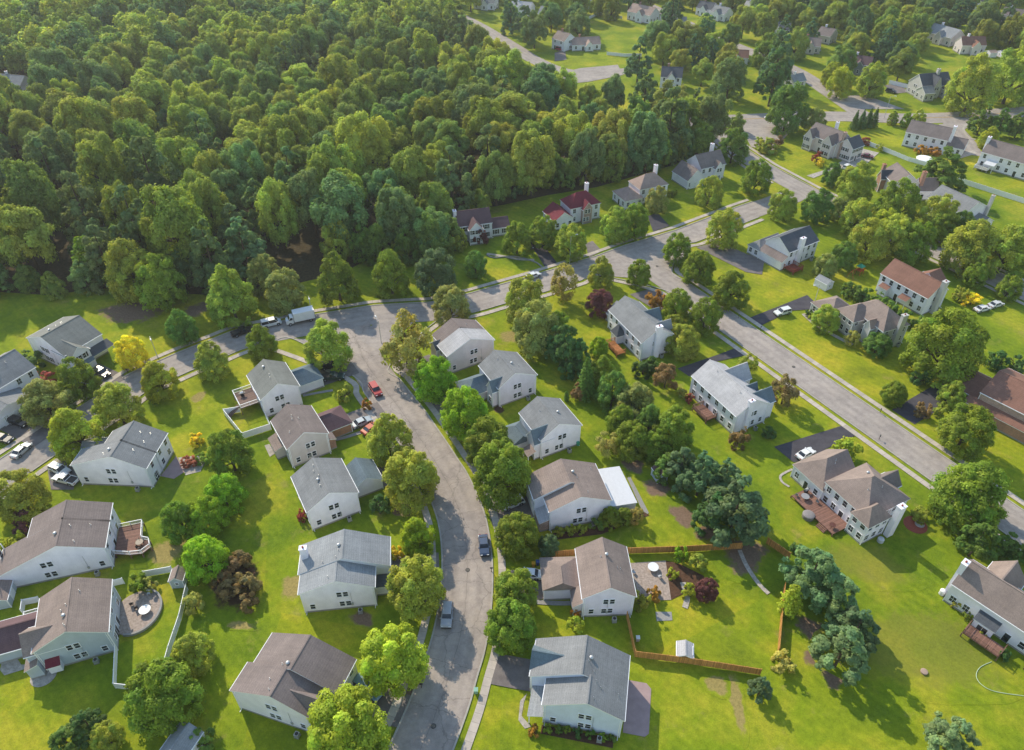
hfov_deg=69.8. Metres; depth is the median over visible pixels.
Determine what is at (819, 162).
shrub
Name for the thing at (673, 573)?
shrub
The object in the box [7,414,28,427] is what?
parked car
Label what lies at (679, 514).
bare soil
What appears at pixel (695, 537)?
bare soil
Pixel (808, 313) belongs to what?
shrub
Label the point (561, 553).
wooden fence
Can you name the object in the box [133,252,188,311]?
garden tree
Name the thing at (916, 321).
shrub
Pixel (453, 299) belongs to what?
street tree
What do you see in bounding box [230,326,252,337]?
pickup truck
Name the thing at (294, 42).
forest pine
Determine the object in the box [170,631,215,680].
garden tree
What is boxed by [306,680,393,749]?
street tree
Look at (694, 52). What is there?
background tree
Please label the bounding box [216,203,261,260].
forest pine
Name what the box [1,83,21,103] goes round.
forest tree
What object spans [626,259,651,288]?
street tree
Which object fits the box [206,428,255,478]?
garden tree
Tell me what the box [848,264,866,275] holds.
playset
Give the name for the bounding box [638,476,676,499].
bare soil
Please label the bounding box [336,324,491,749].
road
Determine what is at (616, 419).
garden tree
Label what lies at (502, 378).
house
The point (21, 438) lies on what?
sidewalk
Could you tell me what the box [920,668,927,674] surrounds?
fire pit
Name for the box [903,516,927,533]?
plant bed
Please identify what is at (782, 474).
path
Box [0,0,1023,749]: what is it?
ground
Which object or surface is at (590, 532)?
plant bed
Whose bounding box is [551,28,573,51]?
house
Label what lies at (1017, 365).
shrub
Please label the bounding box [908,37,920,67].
background tree
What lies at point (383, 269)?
garden tree
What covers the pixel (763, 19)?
background tree
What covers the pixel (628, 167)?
edge tree
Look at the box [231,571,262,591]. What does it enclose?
shrub
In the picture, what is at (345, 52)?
forest tree
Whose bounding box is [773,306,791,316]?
parked car
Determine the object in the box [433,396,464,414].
driveway
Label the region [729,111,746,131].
edge tree
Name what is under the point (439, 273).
garden tree
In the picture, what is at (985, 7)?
background tree
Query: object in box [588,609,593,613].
window
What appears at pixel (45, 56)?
forest tree
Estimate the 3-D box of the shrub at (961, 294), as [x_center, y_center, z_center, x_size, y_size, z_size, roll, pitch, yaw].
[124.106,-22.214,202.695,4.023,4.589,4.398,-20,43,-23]
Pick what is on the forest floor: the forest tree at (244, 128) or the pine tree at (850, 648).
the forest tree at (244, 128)
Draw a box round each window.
[16,378,22,385]
[27,371,33,377]
[39,562,47,568]
[43,572,52,577]
[45,561,53,566]
[50,570,58,576]
[64,644,73,650]
[72,642,81,648]
[73,653,81,659]
[80,351,88,358]
[80,651,89,656]
[98,560,105,565]
[100,645,109,651]
[264,703,271,709]
[271,705,277,711]
[275,714,282,720]
[309,604,316,609]
[316,519,321,525]
[335,592,342,597]
[339,601,345,606]
[342,591,348,596]
[345,600,351,605]
[550,716,555,722]
[577,722,583,727]
[578,713,584,719]
[584,723,591,728]
[585,715,591,720]
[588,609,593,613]
[600,608,606,613]
[603,599,608,604]
[794,471,799,479]
[812,487,817,496]
[822,494,828,503]
[826,486,831,493]
[830,502,835,510]
[833,493,839,500]
[841,500,847,508]
[847,524,853,532]
[855,531,861,540]
[859,523,865,530]
[948,594,957,602]
[961,603,970,612]
[975,624,988,634]
[1016,641,1023,650]
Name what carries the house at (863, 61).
on the ground at (738, 624)
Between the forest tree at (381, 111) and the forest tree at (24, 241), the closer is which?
the forest tree at (24, 241)
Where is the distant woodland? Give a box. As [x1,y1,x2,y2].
[0,0,473,74]
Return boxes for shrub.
[0,530,26,550]
[11,509,31,535]
[20,349,46,373]
[32,371,56,384]
[128,571,147,592]
[143,576,158,592]
[180,455,197,468]
[189,432,204,447]
[189,726,214,749]
[194,452,210,465]
[211,569,233,585]
[213,577,244,601]
[219,555,239,584]
[228,550,252,567]
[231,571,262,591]
[239,591,259,614]
[296,509,306,522]
[337,382,352,402]
[361,398,371,409]
[369,493,391,513]
[391,545,404,560]
[473,229,488,243]
[528,723,538,737]
[543,723,552,733]
[554,526,564,536]
[554,724,563,734]
[563,725,570,733]
[564,391,569,401]
[565,523,576,535]
[566,615,584,634]
[570,607,580,617]
[572,726,582,739]
[576,524,587,534]
[585,729,595,739]
[588,517,604,530]
[599,732,607,742]
[607,734,616,742]
[631,356,656,379]
[633,590,651,612]
[644,289,665,308]
[646,585,661,603]
[647,356,663,374]
[666,567,679,579]
[667,189,677,197]
[674,545,688,563]
[677,388,686,399]
[681,582,695,599]
[684,393,694,404]
[688,553,708,572]
[728,426,750,451]
[754,137,768,148]
[756,138,779,154]
[761,425,776,438]
[768,135,783,148]
[770,648,796,673]
[789,542,801,554]
[805,309,812,316]
[811,151,821,160]
[813,157,823,166]
[831,436,863,461]
[840,281,859,299]
[852,284,867,302]
[858,288,875,302]
[862,137,870,145]
[875,143,885,151]
[876,292,888,302]
[884,300,897,310]
[892,304,908,316]
[905,311,913,327]
[907,315,923,328]
[909,370,932,385]
[910,505,929,525]
[913,144,927,154]
[913,401,932,419]
[927,146,941,156]
[932,403,947,418]
[950,601,961,607]
[951,285,969,302]
[960,292,983,306]
[962,611,973,620]
[985,350,1012,371]
[999,648,1011,662]
[1004,354,1023,373]
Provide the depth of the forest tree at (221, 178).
227.90 m
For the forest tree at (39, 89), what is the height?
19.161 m
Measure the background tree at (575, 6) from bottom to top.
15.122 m
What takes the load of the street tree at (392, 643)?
on the ground at (738, 624)
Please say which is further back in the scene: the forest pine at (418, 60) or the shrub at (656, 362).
the forest pine at (418, 60)
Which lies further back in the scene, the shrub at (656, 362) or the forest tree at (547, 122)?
the forest tree at (547, 122)
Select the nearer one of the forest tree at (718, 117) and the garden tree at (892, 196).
the garden tree at (892, 196)
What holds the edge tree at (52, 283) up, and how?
on the ground at (738, 624)
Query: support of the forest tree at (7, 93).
on the forest floor
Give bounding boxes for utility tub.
[877,536,884,543]
[939,588,945,595]
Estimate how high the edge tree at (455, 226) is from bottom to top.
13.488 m
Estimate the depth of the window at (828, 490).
144.02 m
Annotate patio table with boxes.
[135,539,142,545]
[138,604,150,614]
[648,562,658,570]
[801,493,809,499]
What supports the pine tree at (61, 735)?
on the ground at (738, 624)
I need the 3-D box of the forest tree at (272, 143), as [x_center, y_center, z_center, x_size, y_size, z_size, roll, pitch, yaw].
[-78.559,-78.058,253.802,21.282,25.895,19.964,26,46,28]
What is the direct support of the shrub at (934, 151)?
on the ground at (738, 624)
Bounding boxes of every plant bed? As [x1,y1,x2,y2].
[491,405,506,414]
[540,725,612,747]
[553,512,648,539]
[666,561,706,599]
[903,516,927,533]
[915,522,924,527]
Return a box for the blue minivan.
[353,673,382,703]
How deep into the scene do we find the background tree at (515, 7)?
418.39 m
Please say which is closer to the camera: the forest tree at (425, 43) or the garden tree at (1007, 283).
the garden tree at (1007, 283)
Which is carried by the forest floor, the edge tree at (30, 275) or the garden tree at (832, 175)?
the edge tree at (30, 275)
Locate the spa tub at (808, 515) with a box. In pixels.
[802,510,814,521]
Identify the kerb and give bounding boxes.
[0,201,751,458]
[8,337,442,746]
[387,275,1021,749]
[671,217,1023,510]
[749,150,1023,283]
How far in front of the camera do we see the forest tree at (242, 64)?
317.82 m
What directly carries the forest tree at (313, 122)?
on the forest floor
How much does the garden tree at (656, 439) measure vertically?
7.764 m
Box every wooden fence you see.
[553,549,574,556]
[626,611,761,674]
[627,543,742,553]
[766,537,790,556]
[777,582,785,650]
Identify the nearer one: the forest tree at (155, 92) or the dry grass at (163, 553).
the dry grass at (163, 553)
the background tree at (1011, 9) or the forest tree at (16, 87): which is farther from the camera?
the background tree at (1011, 9)
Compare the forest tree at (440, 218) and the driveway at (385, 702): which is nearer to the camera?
the driveway at (385, 702)
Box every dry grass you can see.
[139,533,193,569]
[187,389,208,404]
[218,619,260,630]
[276,571,300,606]
[496,328,523,344]
[792,535,935,591]
[807,597,1023,704]
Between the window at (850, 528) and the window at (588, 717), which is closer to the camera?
the window at (588, 717)
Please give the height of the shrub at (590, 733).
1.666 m
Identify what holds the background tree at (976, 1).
on the ground at (738, 624)
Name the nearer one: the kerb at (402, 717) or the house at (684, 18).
the kerb at (402, 717)
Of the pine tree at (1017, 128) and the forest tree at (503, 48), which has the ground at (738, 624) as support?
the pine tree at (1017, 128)
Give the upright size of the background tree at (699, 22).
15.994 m
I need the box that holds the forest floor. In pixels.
[0,22,728,294]
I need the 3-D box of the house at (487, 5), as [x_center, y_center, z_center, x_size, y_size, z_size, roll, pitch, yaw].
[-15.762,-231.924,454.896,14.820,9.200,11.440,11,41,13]
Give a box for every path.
[303,389,332,395]
[335,431,360,440]
[487,253,533,259]
[536,600,570,604]
[680,582,689,608]
[738,550,769,593]
[779,468,791,486]
[802,313,852,344]
[962,124,975,139]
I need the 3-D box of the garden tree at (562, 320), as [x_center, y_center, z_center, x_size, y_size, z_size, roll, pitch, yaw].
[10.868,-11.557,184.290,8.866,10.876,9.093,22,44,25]
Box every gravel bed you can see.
[0,659,24,674]
[30,671,56,686]
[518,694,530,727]
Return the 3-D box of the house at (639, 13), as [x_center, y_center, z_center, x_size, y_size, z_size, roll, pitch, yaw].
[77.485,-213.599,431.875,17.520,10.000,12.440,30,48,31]
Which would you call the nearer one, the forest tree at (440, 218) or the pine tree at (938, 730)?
the pine tree at (938, 730)
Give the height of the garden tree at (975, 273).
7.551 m
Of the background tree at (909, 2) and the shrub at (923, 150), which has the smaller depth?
the shrub at (923, 150)
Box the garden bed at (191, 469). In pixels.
[178,455,203,474]
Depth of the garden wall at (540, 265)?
221.41 m
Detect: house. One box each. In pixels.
[0,70,29,91]
[0,349,39,429]
[0,500,152,587]
[0,577,120,679]
[26,315,113,368]
[70,420,173,491]
[228,359,323,418]
[229,632,357,739]
[268,404,352,467]
[291,457,383,530]
[297,529,391,614]
[429,318,494,372]
[452,207,509,245]
[455,350,537,407]
[474,0,498,10]
[506,396,582,462]
[512,0,534,16]
[526,458,636,532]
[527,635,629,743]
[540,537,636,622]
[542,182,600,229]
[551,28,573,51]
[571,34,600,51]
[605,296,673,360]
[612,164,668,209]
[627,1,659,23]
[659,15,686,33]
[660,63,683,90]
[671,143,725,189]
[689,359,775,433]
[695,0,715,16]
[710,3,733,21]
[731,49,749,64]
[747,225,819,274]
[770,21,790,34]
[784,70,806,85]
[790,449,910,544]
[801,121,864,162]
[803,34,821,54]
[809,296,909,346]
[818,24,837,44]
[850,51,872,75]
[875,162,938,199]
[875,258,949,314]
[901,119,968,155]
[906,68,950,101]
[925,184,995,224]
[927,22,964,46]
[943,558,1023,669]
[950,368,1023,443]
[952,33,986,55]
[973,136,1023,179]
[1001,7,1023,20]
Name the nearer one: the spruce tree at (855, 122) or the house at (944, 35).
the spruce tree at (855, 122)
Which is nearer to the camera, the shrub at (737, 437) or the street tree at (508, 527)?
the street tree at (508, 527)
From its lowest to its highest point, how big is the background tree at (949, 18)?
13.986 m
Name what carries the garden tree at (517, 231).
on the ground at (738, 624)
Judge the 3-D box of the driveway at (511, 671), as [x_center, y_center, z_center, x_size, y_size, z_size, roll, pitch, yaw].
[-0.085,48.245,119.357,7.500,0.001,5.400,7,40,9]
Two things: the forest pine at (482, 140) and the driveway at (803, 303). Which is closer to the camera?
the driveway at (803, 303)
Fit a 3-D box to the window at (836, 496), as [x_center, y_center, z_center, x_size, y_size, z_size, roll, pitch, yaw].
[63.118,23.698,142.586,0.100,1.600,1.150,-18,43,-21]
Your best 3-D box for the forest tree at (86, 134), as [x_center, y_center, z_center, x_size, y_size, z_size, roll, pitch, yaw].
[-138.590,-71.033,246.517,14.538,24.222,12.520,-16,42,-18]
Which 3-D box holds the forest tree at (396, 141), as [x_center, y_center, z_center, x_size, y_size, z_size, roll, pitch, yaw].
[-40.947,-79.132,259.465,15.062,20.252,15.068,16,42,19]
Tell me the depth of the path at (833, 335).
191.19 m
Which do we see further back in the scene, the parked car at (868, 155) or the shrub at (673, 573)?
the parked car at (868, 155)
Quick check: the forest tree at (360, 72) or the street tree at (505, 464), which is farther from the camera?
the forest tree at (360, 72)
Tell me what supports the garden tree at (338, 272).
on the ground at (738, 624)
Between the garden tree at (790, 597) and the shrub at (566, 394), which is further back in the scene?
the shrub at (566, 394)
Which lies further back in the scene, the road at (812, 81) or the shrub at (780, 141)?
the road at (812, 81)
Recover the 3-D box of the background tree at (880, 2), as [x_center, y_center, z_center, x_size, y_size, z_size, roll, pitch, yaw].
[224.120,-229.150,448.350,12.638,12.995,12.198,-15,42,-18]
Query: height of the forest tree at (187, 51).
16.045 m
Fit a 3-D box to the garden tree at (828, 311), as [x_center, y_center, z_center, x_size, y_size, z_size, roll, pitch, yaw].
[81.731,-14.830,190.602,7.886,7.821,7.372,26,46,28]
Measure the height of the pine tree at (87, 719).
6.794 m
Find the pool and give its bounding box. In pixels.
[916,155,930,161]
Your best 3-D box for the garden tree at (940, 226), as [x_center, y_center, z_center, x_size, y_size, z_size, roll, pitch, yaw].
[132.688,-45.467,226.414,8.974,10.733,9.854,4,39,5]
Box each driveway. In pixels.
[1,412,53,446]
[48,459,76,489]
[94,363,123,383]
[320,360,358,384]
[347,402,384,429]
[368,688,410,726]
[378,466,398,486]
[392,552,438,574]
[398,355,429,376]
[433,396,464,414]
[488,496,533,524]
[491,654,530,691]
[511,569,543,598]
[534,243,555,265]
[555,51,566,60]
[586,241,599,256]
[630,290,662,310]
[648,214,668,230]
[678,349,743,375]
[697,241,763,273]
[750,295,812,324]
[775,426,854,461]
[807,149,877,177]
[885,84,905,93]
[892,384,946,423]
[960,150,976,157]
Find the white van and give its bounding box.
[260,316,281,327]
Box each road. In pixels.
[0,190,805,489]
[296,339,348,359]
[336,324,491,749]
[358,321,411,351]
[466,15,633,73]
[563,65,622,82]
[599,261,642,277]
[615,249,1023,543]
[646,241,679,270]
[653,5,868,114]
[690,107,1023,125]
[714,135,1023,299]
[743,111,809,149]
[844,95,902,108]
[939,121,967,129]
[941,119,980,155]
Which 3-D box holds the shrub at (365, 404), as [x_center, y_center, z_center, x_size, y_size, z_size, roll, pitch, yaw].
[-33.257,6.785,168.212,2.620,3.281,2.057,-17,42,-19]
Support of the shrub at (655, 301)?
on the ground at (738, 624)
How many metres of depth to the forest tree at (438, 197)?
224.07 m
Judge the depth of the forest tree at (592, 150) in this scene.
250.03 m
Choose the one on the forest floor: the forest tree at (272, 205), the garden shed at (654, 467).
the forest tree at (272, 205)
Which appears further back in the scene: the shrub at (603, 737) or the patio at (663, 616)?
the patio at (663, 616)
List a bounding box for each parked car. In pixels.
[0,433,14,443]
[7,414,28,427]
[9,442,32,459]
[47,461,71,473]
[93,365,110,378]
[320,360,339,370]
[352,416,372,428]
[360,422,373,435]
[368,380,382,397]
[440,601,453,628]
[478,534,489,556]
[504,493,525,510]
[516,567,540,580]
[526,271,541,278]
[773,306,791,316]
[795,447,815,460]
[861,153,873,158]
[885,87,896,93]
[973,304,990,312]
[987,300,1004,308]
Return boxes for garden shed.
[0,580,16,609]
[160,722,204,749]
[168,565,187,588]
[651,464,667,483]
[676,640,693,658]
[813,274,833,290]
[985,50,997,57]
[997,50,1004,56]
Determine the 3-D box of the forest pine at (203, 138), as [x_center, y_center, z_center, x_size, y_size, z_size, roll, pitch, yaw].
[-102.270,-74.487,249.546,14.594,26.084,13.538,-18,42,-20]
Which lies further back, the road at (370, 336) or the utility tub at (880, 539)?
the road at (370, 336)
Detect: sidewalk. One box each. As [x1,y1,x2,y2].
[0,199,748,454]
[2,348,435,726]
[392,279,1020,749]
[674,218,1023,505]
[714,145,773,182]
[747,145,1023,280]
[839,216,1023,304]
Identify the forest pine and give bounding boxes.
[0,142,13,185]
[0,159,9,197]
[28,136,73,200]
[56,170,113,259]
[64,181,91,212]
[70,152,100,208]
[81,217,112,267]
[81,224,126,295]
[108,184,171,255]
[120,135,181,217]
[184,112,221,151]
[188,218,233,294]
[193,117,226,168]
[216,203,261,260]
[239,178,279,239]
[272,40,296,77]
[274,146,299,208]
[284,33,311,69]
[309,45,322,71]
[365,29,374,39]
[404,34,413,66]
[406,54,420,93]
[408,48,426,81]
[422,11,440,45]
[443,4,466,44]
[444,35,451,56]
[448,153,471,201]
[449,23,469,60]
[464,123,503,178]
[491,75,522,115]
[627,67,658,110]
[687,87,703,118]
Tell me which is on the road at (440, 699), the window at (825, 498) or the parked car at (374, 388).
the parked car at (374, 388)
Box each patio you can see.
[119,591,159,634]
[161,457,184,478]
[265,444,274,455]
[623,680,650,736]
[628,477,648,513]
[630,561,670,599]
[655,612,671,620]
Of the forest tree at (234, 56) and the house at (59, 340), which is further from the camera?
the forest tree at (234, 56)
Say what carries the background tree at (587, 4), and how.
on the ground at (738, 624)
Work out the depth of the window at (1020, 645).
121.30 m
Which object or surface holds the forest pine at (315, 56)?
on the forest floor
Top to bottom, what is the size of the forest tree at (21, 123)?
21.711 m
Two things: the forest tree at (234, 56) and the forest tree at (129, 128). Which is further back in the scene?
the forest tree at (234, 56)
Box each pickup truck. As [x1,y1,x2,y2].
[51,472,79,486]
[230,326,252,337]
[321,371,344,381]
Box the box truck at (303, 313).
[285,305,314,325]
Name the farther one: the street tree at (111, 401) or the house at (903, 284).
the house at (903, 284)
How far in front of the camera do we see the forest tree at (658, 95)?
288.69 m
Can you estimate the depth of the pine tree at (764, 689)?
114.15 m
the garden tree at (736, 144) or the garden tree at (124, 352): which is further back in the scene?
the garden tree at (736, 144)
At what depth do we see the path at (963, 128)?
299.85 m
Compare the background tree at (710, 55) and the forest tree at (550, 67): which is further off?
the background tree at (710, 55)
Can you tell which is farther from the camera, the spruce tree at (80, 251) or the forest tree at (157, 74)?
the forest tree at (157, 74)
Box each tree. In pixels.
[0,74,18,119]
[0,93,24,154]
[0,134,16,159]
[0,157,68,244]
[0,194,14,236]
[0,203,58,275]
[0,236,7,265]
[0,263,14,296]
[0,468,53,524]
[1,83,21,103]
[8,109,52,155]
[12,90,52,121]
[12,264,40,294]
[16,378,77,430]
[22,125,76,185]
[26,82,50,100]
[27,46,76,83]
[27,51,57,77]
[27,63,70,90]
[37,87,81,125]
[40,271,67,300]
[46,406,108,466]
[47,723,83,749]
[49,78,83,98]
[52,95,112,151]
[52,105,59,135]
[56,356,103,400]
[66,58,78,77]
[66,259,103,296]
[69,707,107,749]
[71,235,105,283]
[73,58,122,97]
[74,128,115,165]
[76,96,113,120]
[76,132,140,206]
[82,42,125,66]
[87,76,110,97]
[88,381,146,428]
[88,719,126,749]
[89,85,121,105]
[100,50,134,91]
[100,180,138,237]
[102,237,155,305]
[106,95,159,145]
[108,41,141,75]
[111,117,163,174]
[112,335,149,369]
[118,88,137,95]
[119,656,208,741]
[122,69,173,120]
[133,66,162,90]
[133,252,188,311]
[137,182,214,274]
[139,360,180,405]
[140,41,174,68]
[142,59,165,73]
[142,108,178,132]
[154,125,183,152]
[156,135,203,187]
[158,500,202,545]
[160,63,193,93]
[162,54,180,68]
[162,59,192,79]
[164,308,199,346]
[166,103,216,141]
[169,79,215,124]
[169,83,189,102]
[170,247,201,287]
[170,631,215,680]
[177,169,216,218]
[178,47,194,58]
[179,533,229,586]
[181,591,204,616]
[182,54,205,71]
[184,495,229,536]
[186,176,233,250]
[189,66,217,91]
[192,42,218,67]
[192,149,235,190]
[193,340,231,383]
[196,31,233,60]
[197,79,227,109]
[202,28,233,52]
[203,60,213,70]
[203,105,235,146]
[203,473,249,516]
[205,263,258,329]
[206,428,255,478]
[207,92,230,111]
[208,55,233,89]
[210,168,246,211]
[217,68,254,99]
[218,138,269,207]
[221,253,245,279]
[222,216,266,285]
[223,119,260,150]
[228,51,255,67]
[228,92,266,124]
[228,104,265,138]
[228,136,261,159]
[229,28,271,56]
[232,75,260,101]
[234,59,255,80]
[245,323,278,361]
[246,31,285,74]
[246,253,283,297]
[252,60,279,82]
[252,69,284,100]
[254,175,298,248]
[256,112,311,170]
[260,151,295,179]
[261,89,280,109]
[263,267,305,317]
[265,99,307,136]
[271,89,300,107]
[273,30,296,65]
[278,83,302,94]
[280,62,320,93]
[286,167,329,237]
[287,144,310,174]
[289,105,329,144]
[293,76,326,99]
[295,23,320,64]
[296,25,330,66]
[297,88,334,109]
[301,93,332,125]
[302,318,354,371]
[305,134,356,186]
[306,130,340,158]
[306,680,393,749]
[308,168,368,244]
[315,52,358,88]
[316,251,360,305]
[317,19,344,45]
[319,219,352,260]
[321,80,345,110]
[322,125,363,158]
[326,39,352,55]
[328,45,354,59]
[328,102,358,125]
[331,33,353,49]
[335,110,394,185]
[335,167,369,205]
[337,78,377,119]
[344,63,367,78]
[349,222,375,264]
[350,36,368,52]
[350,44,365,60]
[353,73,380,116]
[354,13,380,39]
[354,45,385,74]
[358,621,431,699]
[361,167,401,207]
[364,68,387,87]
[364,222,392,266]
[365,411,414,469]
[366,18,407,63]
[370,103,398,131]
[371,248,410,299]
[372,62,414,104]
[373,183,409,230]
[375,187,420,242]
[376,120,413,168]
[379,307,432,376]
[380,97,408,126]
[382,54,405,87]
[382,446,440,516]
[384,37,414,73]
[384,553,446,622]
[388,143,434,197]
[391,239,408,257]
[393,106,416,141]
[394,228,419,266]
[396,28,405,39]
[400,88,437,121]
[400,517,435,557]
[402,20,433,49]
[408,28,439,69]
[408,95,454,135]
[409,65,446,91]
[409,205,451,249]
[411,116,444,152]
[411,354,458,404]
[412,247,457,297]
[413,211,444,260]
[414,181,453,216]
[421,72,451,96]
[421,140,450,181]
[430,212,462,256]
[431,283,470,326]
[432,44,441,68]
[432,118,469,162]
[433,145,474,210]
[437,41,472,69]
[438,54,470,88]
[439,89,462,127]
[439,384,488,441]
[445,60,472,91]
[449,227,467,251]
[450,82,493,138]
[460,0,481,11]
[462,23,489,54]
[462,95,507,152]
[463,250,487,278]
[463,414,514,464]
[466,46,479,64]
[468,66,494,87]
[469,188,491,208]
[470,75,493,98]
[470,156,494,202]
[471,48,506,80]
[471,437,533,512]
[476,149,514,205]
[481,35,510,58]
[482,47,526,91]
[482,121,517,158]
[483,596,537,655]
[492,78,517,93]
[492,567,538,613]
[493,511,539,561]
[495,90,538,146]
[500,0,520,34]
[501,1,518,27]
[502,220,531,257]
[504,273,546,323]
[506,180,523,198]
[510,128,556,196]
[511,299,559,358]
[512,61,533,90]
[513,5,537,44]
[518,66,566,112]
[520,9,548,48]
[520,116,558,143]
[521,170,537,195]
[523,91,548,120]
[523,136,560,178]
[528,62,559,77]
[529,214,557,250]
[535,165,553,188]
[536,108,572,146]
[538,533,559,556]
[539,1,563,31]
[539,325,565,366]
[540,309,570,343]
[544,0,568,25]
[547,324,582,379]
[549,111,591,160]
[550,262,578,303]
[552,66,577,104]
[552,94,578,118]
[553,157,576,189]
[554,222,586,262]
[564,1,587,22]
[564,341,595,380]
[565,8,590,36]
[568,0,591,11]
[568,126,605,181]
[569,382,585,400]
[571,148,595,185]
[573,357,596,402]
[577,82,601,109]
[578,102,607,139]
[584,159,606,181]
[585,288,612,318]
[587,255,614,289]
[588,336,608,359]
[589,0,605,16]
[589,354,617,390]
[591,97,612,121]
[591,107,633,149]
[594,370,626,415]
[594,431,620,457]
[597,505,621,531]
[599,133,628,170]
[599,205,631,244]
[600,72,625,110]
[600,137,625,182]
[602,0,621,20]
[605,403,635,437]
[612,381,632,406]
[612,381,654,419]
[613,419,648,462]
[615,154,632,175]
[616,507,632,526]
[621,0,640,8]
[621,103,651,126]
[623,36,652,86]
[623,202,649,240]
[625,110,668,171]
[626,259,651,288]
[628,95,651,111]
[630,506,643,525]
[632,132,660,175]
[635,404,662,432]
[637,20,673,50]
[639,428,671,465]
[641,0,662,6]
[644,127,672,169]
[645,186,668,214]
[651,80,690,119]
[651,403,695,452]
[652,31,679,65]
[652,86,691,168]
[652,362,677,389]
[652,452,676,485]
[659,96,703,133]
[660,0,684,15]
[660,447,701,492]
[661,0,682,35]
[661,232,691,267]
[661,287,693,320]
[662,134,677,165]
[665,314,683,337]
[665,323,700,362]
[669,19,703,55]
[669,49,692,73]
[671,136,688,160]
[675,450,723,503]
[678,128,695,158]
[680,250,716,284]
[684,33,702,66]
[686,0,699,10]
[687,296,723,336]
[690,491,731,536]
[691,121,714,153]
[692,57,713,86]
[694,110,714,150]
[694,175,723,210]
[694,577,719,603]
[695,13,716,33]
[695,93,733,139]
[699,12,715,50]
[701,32,725,53]
[701,37,719,65]
[704,457,745,495]
[704,473,770,547]
[705,207,743,249]
[709,56,747,100]
[711,270,750,312]
[713,42,743,74]
[717,128,749,166]
[720,22,742,46]
[722,0,744,14]
[729,4,756,36]
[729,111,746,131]
[736,352,758,372]
[740,158,772,196]
[747,676,772,703]
[749,0,768,10]
[750,9,778,37]
[751,31,777,68]
[752,3,768,27]
[752,47,791,106]
[756,29,793,85]
[765,80,810,135]
[767,188,797,221]
[768,0,792,20]
[771,373,799,407]
[774,53,794,70]
[775,14,792,47]
[776,584,803,619]
[778,545,843,608]
[780,0,799,18]
[784,26,810,60]
[789,2,809,24]
[793,7,818,32]
[796,0,813,5]
[800,187,835,224]
[801,107,827,129]
[806,17,819,37]
[808,0,827,26]
[808,573,862,630]
[808,624,870,685]
[810,304,840,334]
[811,253,837,278]
[815,0,837,16]
[818,1,851,31]
[820,61,842,86]
[820,162,843,187]
[825,66,854,99]
[825,605,880,657]
[827,42,857,71]
[830,196,850,219]
[831,241,858,269]
[834,160,876,203]
[839,197,876,235]
[840,26,857,43]
[842,5,873,35]
[842,25,867,50]
[843,330,860,346]
[844,32,871,55]
[847,217,891,263]
[848,0,873,18]
[848,110,859,131]
[856,4,880,32]
[856,61,888,98]
[857,109,865,129]
[861,331,892,359]
[864,108,872,128]
[866,31,888,62]
[867,0,878,8]
[871,107,878,127]
[871,207,896,226]
[872,6,899,39]
[872,177,921,221]
[873,14,902,45]
[873,213,913,261]
[874,0,884,6]
[875,0,899,24]
[877,20,898,51]
[879,380,908,408]
[886,40,917,67]
[886,111,898,125]
[888,46,916,80]
[893,221,936,265]
[897,13,916,46]
[897,306,990,388]
[899,112,912,127]
[900,0,914,9]
[900,4,915,19]
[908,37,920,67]
[911,6,935,22]
[911,13,934,37]
[912,108,926,121]
[912,145,968,192]
[913,32,931,51]
[913,193,961,236]
[915,0,935,9]
[922,711,981,749]
[924,0,947,19]
[926,209,957,246]
[926,459,1012,540]
[934,8,958,26]
[934,402,997,461]
[936,380,966,409]
[937,218,1002,278]
[940,0,954,9]
[941,52,1002,117]
[951,0,970,27]
[951,210,975,231]
[952,522,1001,560]
[953,0,975,12]
[957,0,980,6]
[961,262,989,288]
[964,1,1000,35]
[966,103,995,134]
[971,0,1000,23]
[971,19,999,42]
[974,223,1023,279]
[977,125,999,148]
[984,107,1013,133]
[991,0,1015,8]
[991,531,1019,560]
[993,45,1023,107]
[993,274,1023,302]
[994,12,1023,49]
[998,1,1018,29]
[1002,543,1023,563]
[1006,110,1023,140]
[1014,0,1023,7]
[1015,27,1023,48]
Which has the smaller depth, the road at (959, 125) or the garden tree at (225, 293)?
the garden tree at (225, 293)
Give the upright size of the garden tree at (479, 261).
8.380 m
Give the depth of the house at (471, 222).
227.12 m
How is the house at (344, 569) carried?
on the ground at (738, 624)
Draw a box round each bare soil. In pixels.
[84,296,184,328]
[180,299,210,319]
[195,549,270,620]
[342,608,377,629]
[388,682,412,738]
[389,500,416,519]
[614,456,647,476]
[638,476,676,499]
[663,502,696,532]
[689,524,714,542]
[699,671,730,699]
[716,531,776,582]
[726,670,749,747]
[791,610,825,641]
[798,640,816,671]
[816,668,846,695]
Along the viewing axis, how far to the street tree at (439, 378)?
166.22 m
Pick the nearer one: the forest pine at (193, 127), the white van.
the white van
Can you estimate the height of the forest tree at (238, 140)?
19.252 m
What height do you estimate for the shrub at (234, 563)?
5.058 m
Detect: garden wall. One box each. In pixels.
[123,588,162,636]
[486,254,542,266]
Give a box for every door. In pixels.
[1,407,22,425]
[10,588,15,599]
[114,623,119,638]
[115,614,119,625]
[153,469,159,481]
[527,490,533,514]
[689,181,699,188]
[802,480,808,488]
[837,509,843,517]
[892,293,897,300]
[1000,632,1011,643]
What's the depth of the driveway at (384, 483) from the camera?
153.62 m
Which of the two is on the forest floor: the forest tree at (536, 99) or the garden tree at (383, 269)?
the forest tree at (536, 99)
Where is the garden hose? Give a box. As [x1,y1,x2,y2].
[976,662,1023,695]
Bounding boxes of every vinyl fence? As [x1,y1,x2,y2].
[19,596,38,613]
[112,645,127,688]
[113,577,124,585]
[142,566,171,575]
[164,584,187,656]
[223,406,271,438]
[589,12,621,18]
[607,52,641,56]
[864,140,926,164]
[889,80,907,87]
[958,178,1023,202]
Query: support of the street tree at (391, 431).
on the ground at (738, 624)
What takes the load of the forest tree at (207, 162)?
on the forest floor

